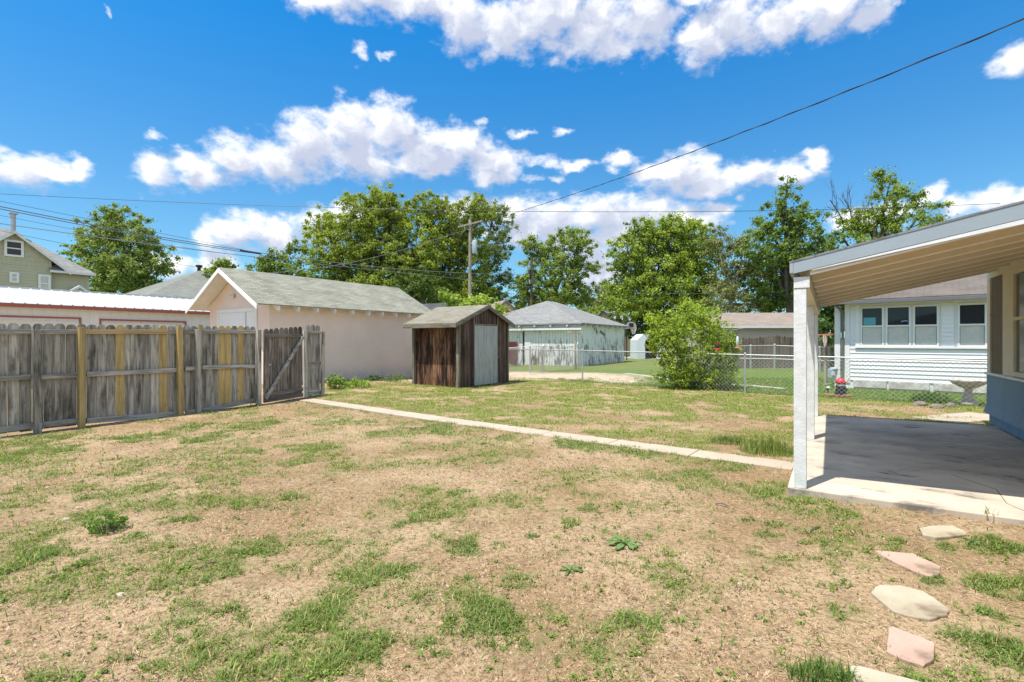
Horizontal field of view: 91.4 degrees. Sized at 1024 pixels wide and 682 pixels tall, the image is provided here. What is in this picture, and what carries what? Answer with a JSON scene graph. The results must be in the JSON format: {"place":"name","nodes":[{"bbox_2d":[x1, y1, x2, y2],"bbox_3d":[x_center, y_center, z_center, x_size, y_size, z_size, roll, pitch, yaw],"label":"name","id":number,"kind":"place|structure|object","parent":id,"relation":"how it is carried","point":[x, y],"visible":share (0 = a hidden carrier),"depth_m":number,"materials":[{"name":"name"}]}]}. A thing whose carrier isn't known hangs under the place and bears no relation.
{"place":"outdoors","nodes":[
{"label":"outdoors","id":0,"kind":"place"},
{"bbox_2d":[0,212,95,290],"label":"house","id":1,"kind":"structure","parent":0,"point":[25,262],"depth_m":29.21,"materials":[{"name":"green"}]},
{"bbox_2d":[4,239,23,257],"bbox_3d":[-28.267,-5.256,28.391,0.046,0.938,0.798,0,0,35],"label":"window","id":2,"kind":"structure","parent":1,"relation":"in","point":[14,248],"depth_m":28.38,"materials":[{"name":"white glass"}]},
{"bbox_2d":[9,272,18,282],"bbox_3d":[-28.262,-3.610,28.397,0.046,0.597,0.399,0,0,35],"label":"window","id":3,"kind":"structure","parent":1,"relation":"in","point":[13,276],"depth_m":28.39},
{"bbox_2d":[38,274,50,288],"bbox_3d":[-27.534,-3.390,29.441,0.046,1.032,0.550,0,0,35],"label":"window","id":4,"kind":"structure","parent":1,"relation":"in","point":[44,281],"depth_m":29.46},
{"bbox_2d":[0,215,212,251],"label":"overhead cable","id":5,"kind":"object","parent":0,"point":[97,233],"visible":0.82,"depth_m":22.39,"materials":[{"name":"grey plastic"}]},
{"bbox_2d":[0,230,213,269],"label":"overhead cable","id":6,"kind":"object","parent":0,"point":[104,251],"visible":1,"depth_m":26.32,"materials":[{"name":"grey plastic"}]},
{"bbox_2d":[8,194,999,211],"bbox_3d":[-1.944,-10.004,35.998,74.162,1.449,0.033,0,0,0],"label":"overhead cable","id":7,"kind":"object","parent":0,"point":[516,211],"visible":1,"depth_m":35.99,"materials":[{"name":"grey plastic"}]},
{"bbox_2d":[0,342,1023,681],"bbox_3d":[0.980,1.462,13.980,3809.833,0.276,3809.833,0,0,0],"label":"ground","id":8,"kind":"structure","parent":0,"point":[254,580],"depth_m":3.82,"materials":[{"name":"soil"}]},
{"bbox_2d":[0,286,209,384],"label":"storage building","id":9,"kind":"structure","parent":8,"relation":"on","point":[30,306],"depth_m":18.51,"materials":[{"name":"metal"}]},
{"bbox_2d":[0,320,78,384],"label":"garage door","id":10,"kind":"structure","parent":9,"relation":"in","point":[6,322],"depth_m":16.85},
{"bbox_2d":[102,322,184,381],"bbox_3d":[-14.107,0.430,19.243,0.011,2.220,2.721,0,0,35],"label":"garage door","id":11,"kind":"structure","parent":9,"relation":"in","point":[106,324],"depth_m":18.93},
{"bbox_2d":[80,511,133,534],"bbox_3d":[-3.265,1.473,4.047,0.330,0.173,0.270,0,0,0],"label":"weed","id":12,"kind":"object","parent":8,"relation":"on","point":[110,521],"visible":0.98,"depth_m":4.02,"materials":[{"name":"green plant"}]},
{"bbox_2d":[56,201,182,293],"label":"broadleaf tree","id":13,"kind":"object","parent":8,"relation":"on","point":[123,273],"visible":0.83,"depth_m":44.47,"materials":[{"name":"green plant"}]},
{"bbox_2d":[0,323,260,433],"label":"wooden fence","id":14,"kind":"object","parent":8,"relation":"on","point":[162,371],"visible":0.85,"depth_m":9.47,"materials":[{"name":"grey wood"}]},
{"bbox_2d":[125,265,209,297],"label":"house","id":15,"kind":"structure","parent":8,"relation":"on","point":[190,285],"depth_m":33.74,"materials":[{"name":"beige"}]},
{"bbox_2d":[200,255,239,277],"bbox_3d":[-21.095,-2.132,36.107,4.066,7.982,2.347,0,0,36],"label":"tree","id":16,"kind":"object","parent":8,"relation":"on","point":[223,263],"visible":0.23,"depth_m":35.20,"materials":[{"name":"green plant"}]},
{"bbox_2d":[241,236,315,277],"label":"tree","id":17,"kind":"object","parent":8,"relation":"on","point":[264,264],"visible":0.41,"depth_m":41.34,"materials":[{"name":"green plant"}]},
{"bbox_2d":[263,327,303,402],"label":"wooden gate","id":18,"kind":"structure","parent":8,"relation":"on","point":[282,363],"depth_m":12.48,"materials":[{"name":"grey wood"}]},
{"bbox_2d":[185,267,430,383],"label":"garage","id":19,"kind":"structure","parent":8,"relation":"on","point":[367,334],"depth_m":17.60,"materials":[{"name":"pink paint"}]},
{"bbox_2d":[219,311,254,327],"bbox_3d":[-9.154,0.300,16.622,2.357,2.499,0.017,0,0,35],"label":"door","id":20,"kind":"structure","parent":19,"relation":"in","point":[236,319],"depth_m":16.57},
{"bbox_2d":[273,229,468,272],"bbox_3d":[-6.389,-5.495,27.935,0.025,6.710,24.027,0,0,14],"label":"overhead cable","id":21,"kind":"object","parent":19,"relation":"attached to","point":[359,260],"visible":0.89,"depth_m":23.78,"materials":[{"name":"grey plastic"}]},
{"bbox_2d":[303,325,324,396],"bbox_3d":[-5.325,0.574,13.444,0.551,2.029,0.128,0,0,-40],"label":"wooden fence","id":22,"kind":"object","parent":8,"relation":"on","point":[317,387],"visible":0.83,"depth_m":13.48,"materials":[{"name":"grey wood"}]},
{"bbox_2d":[325,372,346,388],"bbox_3d":[-5.313,1.198,15.124,0.616,0.517,0.625,0,0,0],"label":"weed","id":23,"kind":"object","parent":8,"relation":"on","point":[336,379],"visible":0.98,"depth_m":15.01,"materials":[{"name":"green plant"}]},
{"bbox_2d":[343,377,370,387],"bbox_3d":[-4.892,1.301,15.621,0.882,0.422,0.933,0,0,28],"label":"weed","id":24,"kind":"object","parent":8,"relation":"on","point":[356,381],"visible":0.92,"depth_m":15.61,"materials":[{"name":"green plant"}]},
{"bbox_2d":[294,177,451,302],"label":"broadleaf tree","id":25,"kind":"object","parent":8,"relation":"on","point":[363,243],"visible":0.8,"depth_m":52.50,"materials":[{"name":"green plant"}]},
{"bbox_2d":[367,372,409,381],"bbox_3d":[-4.561,1.383,18.403,1.623,0.414,1.506,0,0,0],"label":"weed","id":26,"kind":"object","parent":8,"relation":"on","point":[392,376],"visible":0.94,"depth_m":18.24,"materials":[{"name":"green plant"}]},
{"bbox_2d":[335,265,449,303],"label":"tree","id":27,"kind":"object","parent":8,"relation":"on","point":[424,285],"visible":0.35,"depth_m":49.20,"materials":[{"name":"green plant"}]},
{"bbox_2d":[422,302,460,314],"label":"house","id":28,"kind":"structure","parent":8,"relation":"on","point":[431,306],"depth_m":43.67,"materials":[{"name":"beige"}]},
{"bbox_2d":[403,189,500,303],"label":"broadleaf tree","id":29,"kind":"object","parent":8,"relation":"on","point":[459,253],"visible":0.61,"depth_m":55.04,"materials":[{"name":"green plant"}]},
{"bbox_2d":[403,305,514,387],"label":"shed","id":30,"kind":"structure","parent":8,"relation":"on","point":[460,346],"depth_m":17.04,"materials":[{"name":"brown"}]},
{"bbox_2d":[474,325,497,385],"bbox_3d":[-0.869,0.485,17.357,0.057,2.026,1.317,0,0,35],"label":"door","id":31,"kind":"structure","parent":30,"relation":"in","point":[485,337],"depth_m":17.27,"materials":[{"name":"metal"}]},
{"bbox_2d":[458,219,481,295],"bbox_3d":[-3.345,-3.825,39.955,1.963,11.750,0.400,0,0,0],"label":"utility pole","id":32,"kind":"object","parent":8,"relation":"on","point":[474,246],"visible":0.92,"depth_m":39.89,"materials":[{"name":"brown wood"}]},
{"bbox_2d":[473,18,1023,227],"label":"overhead cable","id":33,"kind":"object","parent":32,"relation":"attached to","point":[813,104],"visible":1,"depth_m":9.06,"materials":[{"name":"grey plastic"}]},
{"bbox_2d":[438,289,515,315],"bbox_3d":[-2.533,-0.775,32.529,4.577,5.265,4.152,0,0,-27],"label":"tree","id":34,"kind":"object","parent":8,"relation":"on","point":[453,300],"visible":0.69,"depth_m":32.03,"materials":[{"name":"green plant"}]},
{"bbox_2d":[458,198,519,304],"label":"broadleaf tree","id":35,"kind":"object","parent":8,"relation":"on","point":[499,240],"visible":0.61,"depth_m":61.00,"materials":[{"name":"green plant"}]},
{"bbox_2d":[490,300,516,313],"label":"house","id":36,"kind":"structure","parent":8,"relation":"on","point":[508,304],"depth_m":42.07,"materials":[{"name":"grey"}]},
{"bbox_2d":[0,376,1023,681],"bbox_3d":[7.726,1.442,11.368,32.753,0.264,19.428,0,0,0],"label":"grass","id":37,"kind":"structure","parent":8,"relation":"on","point":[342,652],"depth_m":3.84,"materials":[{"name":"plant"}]},
{"bbox_2d":[0,392,1023,681],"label":"dry straw","id":38,"kind":"object","parent":8,"relation":"on","point":[746,678],"visible":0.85,"depth_m":3.05,"materials":[{"name":"plant"}]},
{"bbox_2d":[0,394,1023,681],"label":"soil crumbs","id":39,"kind":"object","parent":8,"relation":"on","point":[418,656],"visible":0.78,"depth_m":2.97,"materials":[{"name":"soil"}]},
{"bbox_2d":[0,379,1023,681],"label":"weeds","id":40,"kind":"object","parent":8,"relation":"on","point":[324,671],"visible":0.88,"depth_m":3.30,"materials":[{"name":"green plant"}]},
{"bbox_2d":[509,341,517,365],"bbox_3d":[-0.076,0.790,30.874,0.870,1.520,0.600,0,0,10],"label":"barbecue grill","id":41,"kind":"object","parent":8,"relation":"on","point":[513,344],"visible":0.38,"depth_m":30.55,"materials":[{"name":"red metal"}]},
{"bbox_2d":[509,345,530,372],"bbox_3d":[-0.011,0.923,24.635,1.936,1.417,0.110,0,0,12],"label":"chain link fence","id":42,"kind":"object","parent":8,"relation":"on","point":[529,346],"visible":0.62,"depth_m":24.50,"materials":[{"name":"silver metal"}]},
{"bbox_2d":[529,256,532,305],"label":"utility pole","id":43,"kind":"object","parent":8,"relation":"on","point":[531,280],"visible":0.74,"depth_m":44.90,"materials":[{"name":"brown wood"}]},
{"bbox_2d":[0,206,484,273],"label":"overhead cable","id":44,"kind":"object","parent":43,"relation":"attached to","point":[220,246],"visible":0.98,"depth_m":25.22,"materials":[{"name":"grey plastic"}]},
{"bbox_2d":[240,249,260,254],"bbox_3d":[-14.162,-4.822,27.096,0.100,0.151,1.083,0,0,42],"label":"overhead cable","id":45,"kind":"object","parent":44,"relation":"attached to","point":[250,251],"visible":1,"depth_m":27.06,"materials":[{"name":"grey plastic"}]},
{"bbox_2d":[1,201,242,249],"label":"overhead cable","id":46,"kind":"object","parent":45,"relation":"attached to","point":[115,224],"visible":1,"depth_m":22.61,"materials":[{"name":"grey plastic"}]},
{"bbox_2d":[1,209,247,252],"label":"overhead cable","id":47,"kind":"object","parent":45,"relation":"attached to","point":[116,231],"visible":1,"depth_m":22.65,"materials":[{"name":"grey plastic"}]},
{"bbox_2d":[0,223,526,286],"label":"overhead cable","id":48,"kind":"object","parent":43,"relation":"attached to","point":[228,253],"visible":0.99,"depth_m":24.67,"materials":[{"name":"grey plastic"}]},
{"bbox_2d":[524,531,539,538],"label":"broadleaf weed","id":49,"kind":"object","parent":8,"relation":"on","point":[532,535],"visible":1,"depth_m":3.98,"materials":[{"name":"green plant"}]},
{"bbox_2d":[502,225,606,309],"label":"broadleaf tree","id":50,"kind":"object","parent":8,"relation":"on","point":[576,264],"visible":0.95,"depth_m":58.94,"materials":[{"name":"green plant"}]},
{"bbox_2d":[542,343,578,372],"bbox_3d":[2.712,0.865,26.561,0.229,1.540,4.575,0,0,30],"label":"chain link fence","id":51,"kind":"object","parent":8,"relation":"on","point":[562,355],"visible":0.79,"depth_m":26.34,"materials":[{"name":"silver metal"}]},
{"bbox_2d":[516,292,608,314],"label":"tree","id":52,"kind":"object","parent":8,"relation":"on","point":[594,312],"visible":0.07,"depth_m":66.90,"materials":[{"name":"green plant"}]},
{"bbox_2d":[503,301,629,365],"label":"garage","id":53,"kind":"structure","parent":8,"relation":"on","point":[548,323],"depth_m":32.59,"materials":[{"name":"grey"}]},
{"bbox_2d":[559,565,583,575],"bbox_3d":[0.404,1.548,3.396,0.175,0.024,0.142,0,0,-23],"label":"broadleaf weed","id":54,"kind":"object","parent":8,"relation":"on","point":[571,568],"visible":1,"depth_m":3.39,"materials":[{"name":"green plant"}]},
{"bbox_2d":[566,331,584,369],"bbox_3d":[3.485,0.554,27.359,1.004,2.211,0.128,0,0,10],"label":"clothesline pole","id":55,"kind":"object","parent":8,"relation":"on","point":[575,358],"visible":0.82,"depth_m":27.33,"materials":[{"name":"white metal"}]},
{"bbox_2d":[585,284,610,312],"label":"tree","id":56,"kind":"object","parent":8,"relation":"on","point":[597,299],"visible":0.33,"depth_m":75.02,"materials":[{"name":"green plant"}]},
{"bbox_2d":[577,277,628,310],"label":"tree","id":57,"kind":"object","parent":8,"relation":"on","point":[604,281],"visible":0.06,"depth_m":79.20,"materials":[{"name":"green plant"}]},
{"bbox_2d":[597,311,630,353],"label":"house","id":58,"kind":"structure","parent":8,"relation":"on","point":[603,314],"depth_m":60.08,"materials":[{"name":"beige"}]},
{"bbox_2d":[623,315,624,355],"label":"utility pole","id":59,"kind":"object","parent":8,"relation":"on","point":[624,333],"visible":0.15,"depth_m":51.89,"materials":[{"name":"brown wood"}]},
{"bbox_2d":[606,535,642,550],"bbox_3d":[0.866,1.545,3.837,0.275,0.037,0.290,0,0,0],"label":"broadleaf weed","id":60,"kind":"object","parent":8,"relation":"on","point":[631,544],"visible":0.98,"depth_m":3.82,"materials":[{"name":"green plant"}]},
{"bbox_2d":[626,322,635,359],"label":"basketball hoop","id":61,"kind":"object","parent":8,"relation":"on","point":[632,325],"visible":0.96,"depth_m":40.07,"materials":[{"name":"white plastic"}]},
{"bbox_2d":[607,309,669,339],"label":"tree","id":62,"kind":"object","parent":8,"relation":"on","point":[639,322],"visible":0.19,"depth_m":53.48,"materials":[{"name":"green plant"}]},
{"bbox_2d":[630,334,665,358],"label":"garden shed","id":63,"kind":"structure","parent":8,"relation":"on","point":[638,342],"depth_m":43.13,"materials":[{"name":"white plastic"}]},
{"bbox_2d":[594,208,737,330],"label":"broadleaf tree","id":64,"kind":"object","parent":8,"relation":"on","point":[654,289],"visible":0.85,"depth_m":48.88,"materials":[{"name":"green plant"}]},
{"bbox_2d":[643,296,744,389],"bbox_3d":[5.838,0.112,16.231,3.291,3.204,2.006,0,0,0],"label":"shrub","id":65,"kind":"object","parent":8,"relation":"on","point":[678,329],"visible":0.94,"depth_m":16.00,"materials":[{"name":"green plant"}]},
{"bbox_2d":[726,330,738,379],"bbox_3d":[6.807,0.625,15.437,0.418,1.950,0.020,0,0,0],"label":"shepherd hook","id":66,"kind":"object","parent":8,"relation":"on","point":[726,353],"visible":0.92,"depth_m":15.43,"materials":[{"name":"grey"}]},
{"bbox_2d":[734,332,740,348],"bbox_3d":[6.917,-0.025,15.337,0.180,0.516,0.176,0,0,0],"label":"bird feeder","id":67,"kind":"object","parent":66,"relation":"hanging from","point":[737,343],"visible":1,"depth_m":15.30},
{"bbox_2d":[697,222,785,312],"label":"broadleaf tree","id":68,"kind":"object","parent":8,"relation":"on","point":[740,272],"visible":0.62,"depth_m":46.50,"materials":[{"name":"green plant"}]},
{"bbox_2d":[509,349,986,406],"bbox_3d":[5.364,0.957,16.427,24.957,1.351,0.070,0,0,41],"label":"chain link fence","id":69,"kind":"object","parent":8,"relation":"on","point":[822,357],"visible":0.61,"depth_m":14.42,"materials":[{"name":"silver metal"}]},
{"bbox_2d":[684,313,819,365],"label":"garage","id":70,"kind":"structure","parent":8,"relation":"on","point":[775,324],"depth_m":31.07,"materials":[{"name":"beige"}]},
{"bbox_2d":[737,433,793,456],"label":"tall grass","id":71,"kind":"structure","parent":8,"relation":"on","point":[777,447],"depth_m":6.89,"materials":[{"name":"plant"}]},
{"bbox_2d":[712,335,844,368],"bbox_3d":[15.276,0.617,28.297,7.639,1.865,0.060,0,0,5],"label":"board fence","id":72,"kind":"object","parent":8,"relation":"on","point":[778,340],"visible":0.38,"depth_m":28.33,"materials":[{"name":"wood"}]},
{"bbox_2d":[731,344,834,371],"bbox_3d":[14.214,0.889,26.505,5.536,1.477,0.413,0,0,42],"label":"chain link fence","id":73,"kind":"object","parent":8,"relation":"on","point":[775,352],"visible":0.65,"depth_m":26.52,"materials":[{"name":"silver metal"}]},
{"bbox_2d":[733,172,847,312],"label":"broadleaf tree","id":74,"kind":"object","parent":8,"relation":"on","point":[793,228],"visible":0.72,"depth_m":43.28,"materials":[{"name":"green plant"}]},
{"bbox_2d":[784,650,861,681],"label":"tall grass","id":75,"kind":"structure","parent":8,"relation":"on","point":[820,666],"depth_m":2.28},
{"bbox_2d":[818,334,833,383],"bbox_3d":[11.064,0.704,17.646,0.109,1.916,0.909,0,0,8],"label":"clothesline pole","id":76,"kind":"object","parent":8,"relation":"on","point":[825,364],"visible":0.7,"depth_m":17.60,"materials":[{"name":"white metal"}]},
{"bbox_2d":[823,335,826,347],"bbox_3d":[10.989,0.004,17.547,0.150,0.449,0.076,0,0,0],"label":"cloth","id":77,"kind":"object","parent":76,"relation":"hanging from","point":[825,340],"visible":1,"depth_m":17.53,"materials":[{"name":"pink"}]},
{"bbox_2d":[818,304,844,366],"bbox_3d":[16.987,-0.811,26.064,4.568,5.379,2.895,0,0,-19],"label":"broadleaf tree","id":78,"kind":"object","parent":8,"relation":"on","point":[826,321],"visible":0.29,"depth_m":25.56,"materials":[{"name":"green plant"}]},
{"bbox_2d":[823,393,840,397],"bbox_3d":[8.928,1.534,13.941,0.120,0.100,0.511,0,0,-12],"label":"brick","id":79,"kind":"object","parent":8,"relation":"on","point":[833,395],"visible":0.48,"depth_m":13.87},
{"bbox_2d":[834,378,848,394],"bbox_3d":[9.481,1.304,14.419,0.331,0.490,0.298,0,0,-31],"label":"garden ornament","id":80,"kind":"object","parent":8,"relation":"on","point":[840,384],"visible":0.81,"depth_m":14.32,"materials":[{"name":"plastic"}]},
{"bbox_2d":[825,177,876,245],"bbox_3d":[26.813,-5.553,40.052,4.762,14.841,3.518,0,0,0],"label":"dead tree","id":81,"kind":"object","parent":8,"relation":"on","point":[845,241],"visible":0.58,"depth_m":39.31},
{"bbox_2d":[850,665,919,681],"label":"stepping stone","id":82,"kind":"object","parent":8,"relation":"on","point":[869,674],"visible":0.8,"depth_m":2.28,"materials":[{"name":"stone"}]},
{"bbox_2d":[826,165,957,246],"bbox_3d":[29.088,-5.741,38.512,7.492,15.230,6.506,0,0,-29],"label":"broadleaf tree","id":83,"kind":"object","parent":8,"relation":"on","point":[883,220],"visible":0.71,"depth_m":37.70,"materials":[{"name":"green plant"}]},
{"bbox_2d":[874,550,940,578],"bbox_3d":[2.779,1.553,3.454,0.271,0.050,0.403,0,0,0],"label":"stepping stone","id":84,"kind":"object","parent":8,"relation":"on","point":[914,564],"visible":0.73,"depth_m":3.43,"materials":[{"name":"stone"}]},
{"bbox_2d":[833,273,986,395],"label":"house","id":85,"kind":"structure","parent":8,"relation":"on","point":[946,320],"depth_m":15.23,"materials":[{"name":"white plastic"}]},
{"bbox_2d":[824,367,837,384],"bbox_3d":[10.809,1.079,16.634,0.812,1.056,0.266,0,0,0],"label":"gas meter","id":86,"kind":"object","parent":85,"relation":"attached to","point":[833,373],"visible":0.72,"depth_m":16.55,"materials":[{"name":"grey paint"}]},
{"bbox_2d":[863,317,875,324],"bbox_3d":[11.434,-0.631,15.990,0.320,0.240,0.008,0,0,41],"label":"window pane","id":87,"kind":"structure","parent":85,"relation":"in","point":[866,321],"depth_m":15.99,"materials":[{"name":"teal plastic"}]},
{"bbox_2d":[860,306,883,345],"bbox_3d":[11.476,-0.465,15.938,0.611,1.256,0.051,0,0,41],"label":"window","id":88,"kind":"structure","parent":85,"relation":"in","point":[870,335],"depth_m":15.94,"materials":[{"name":"white glass"}]},
{"bbox_2d":[886,305,910,345],"bbox_3d":[11.977,-0.465,15.508,0.621,1.256,0.051,0,0,41],"label":"window","id":89,"kind":"structure","parent":85,"relation":"in","point":[898,333],"depth_m":15.51,"materials":[{"name":"white glass"}]},
{"bbox_2d":[913,304,938,346],"bbox_3d":[12.477,-0.465,15.079,0.605,1.256,0.051,0,0,41],"label":"window","id":90,"kind":"structure","parent":85,"relation":"in","point":[925,317],"depth_m":15.08,"materials":[{"name":"white glass"}]},
{"bbox_2d":[958,303,986,346],"bbox_3d":[13.259,-0.465,14.409,0.627,1.256,0.051,0,0,41],"label":"window","id":91,"kind":"structure","parent":85,"relation":"in","point":[972,317],"depth_m":14.41,"materials":[{"name":"white glass"}]},
{"bbox_2d":[871,585,949,621],"bbox_3d":[2.345,1.558,2.953,0.359,0.050,0.388,0,0,0],"label":"stepping stone","id":92,"kind":"object","parent":8,"relation":"on","point":[908,602],"visible":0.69,"depth_m":2.93,"materials":[{"name":"stone"}]},
{"bbox_2d":[887,626,934,668],"bbox_3d":[2.003,1.559,2.519,0.190,0.050,0.321,0,0,41],"label":"stepping stone","id":93,"kind":"object","parent":8,"relation":"on","point":[905,647],"visible":0.7,"depth_m":2.49,"materials":[{"name":"stone"}]},
{"bbox_2d":[912,401,927,405],"bbox_3d":[9.751,1.505,11.949,0.356,0.153,0.219,0,0,-3],"label":"rock","id":94,"kind":"object","parent":8,"relation":"on","point":[919,403],"visible":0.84,"depth_m":11.89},
{"bbox_2d":[908,389,954,404],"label":"tall grass","id":95,"kind":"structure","parent":8,"relation":"on","point":[926,398],"depth_m":12.37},
{"bbox_2d":[929,404,944,408],"bbox_3d":[9.797,1.512,11.518,0.314,0.136,0.182,0,0,15],"label":"rock","id":96,"kind":"object","parent":8,"relation":"on","point":[937,406],"visible":0.92,"depth_m":11.46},
{"bbox_2d":[919,525,966,540],"bbox_3d":[3.384,1.521,3.948,0.434,0.050,0.212,0,0,-12],"label":"stepping stone","id":97,"kind":"object","parent":8,"relation":"on","point":[938,532],"visible":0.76,"depth_m":3.91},
{"bbox_2d":[945,402,955,407],"bbox_3d":[10.240,1.507,11.675,0.229,0.150,0.140,0,0,0],"label":"rock","id":98,"kind":"object","parent":8,"relation":"on","point":[950,404],"visible":0.82,"depth_m":11.64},
{"bbox_2d":[949,379,986,405],"bbox_3d":[11.050,1.243,12.102,0.730,0.600,0.730,0,0,0],"label":"birdbath","id":99,"kind":"object","parent":8,"relation":"on","point":[969,403],"visible":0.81,"depth_m":12.01,"materials":[{"name":"concrete"}]},
{"bbox_2d":[964,537,983,544],"bbox_3d":[3.475,1.509,3.769,0.108,0.020,0.134,0,0,16],"label":"broadleaf weed","id":100,"kind":"object","parent":8,"relation":"on","point":[973,540],"visible":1,"depth_m":3.77,"materials":[{"name":"green plant"}]},
{"bbox_2d":[984,504,999,520],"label":"tall grass","id":101,"kind":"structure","parent":8,"relation":"on","point":[987,513],"depth_m":4.16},
{"bbox_2d":[983,260,1023,440],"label":"house","id":102,"kind":"structure","parent":8,"relation":"on","point":[1004,406],"depth_m":7.82,"materials":[{"name":"blue paint"}]},
{"bbox_2d":[1012,266,1023,377],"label":"window","id":103,"kind":"structure","parent":102,"relation":"in","point":[1018,273],"depth_m":7.39,"materials":[{"name":"beige paint"}]},
{"bbox_2d":[0,0,1023,340],"label":"sky","id":104,"kind":"structure","parent":0,"point":[281,104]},
{"bbox_2d":[298,399,793,470],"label":"path","id":105,"kind":"structure","parent":0,"point":[754,461],"depth_m":7.85,"materials":[{"name":"concrete"}]},
{"bbox_2d":[623,373,667,379],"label":"path","id":106,"kind":"structure","parent":0,"point":[640,375],"depth_m":22.06,"materials":[{"name":"concrete"}]},
{"bbox_2d":[707,434,753,445],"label":"tall grass","id":107,"kind":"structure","parent":0,"point":[721,438],"depth_m":7.65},
{"bbox_2d":[734,384,785,388],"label":"path","id":108,"kind":"structure","parent":0,"point":[764,386],"depth_m":16.70,"materials":[{"name":"concrete"}]},
{"bbox_2d":[787,415,1023,525],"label":"patio","id":109,"kind":"structure","parent":0,"point":[909,465],"depth_m":5.73,"materials":[{"name":"concrete"}]},
{"bbox_2d":[789,200,1023,488],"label":"patio cover","id":110,"kind":"object","parent":109,"relation":"on","point":[982,242],"visible":1,"depth_m":4.95,"materials":[{"name":"white paint"}]},
{"bbox_2d":[912,412,988,423],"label":"side path","id":111,"kind":"structure","parent":0,"point":[957,419],"depth_m":9.94,"materials":[{"name":"concrete"}]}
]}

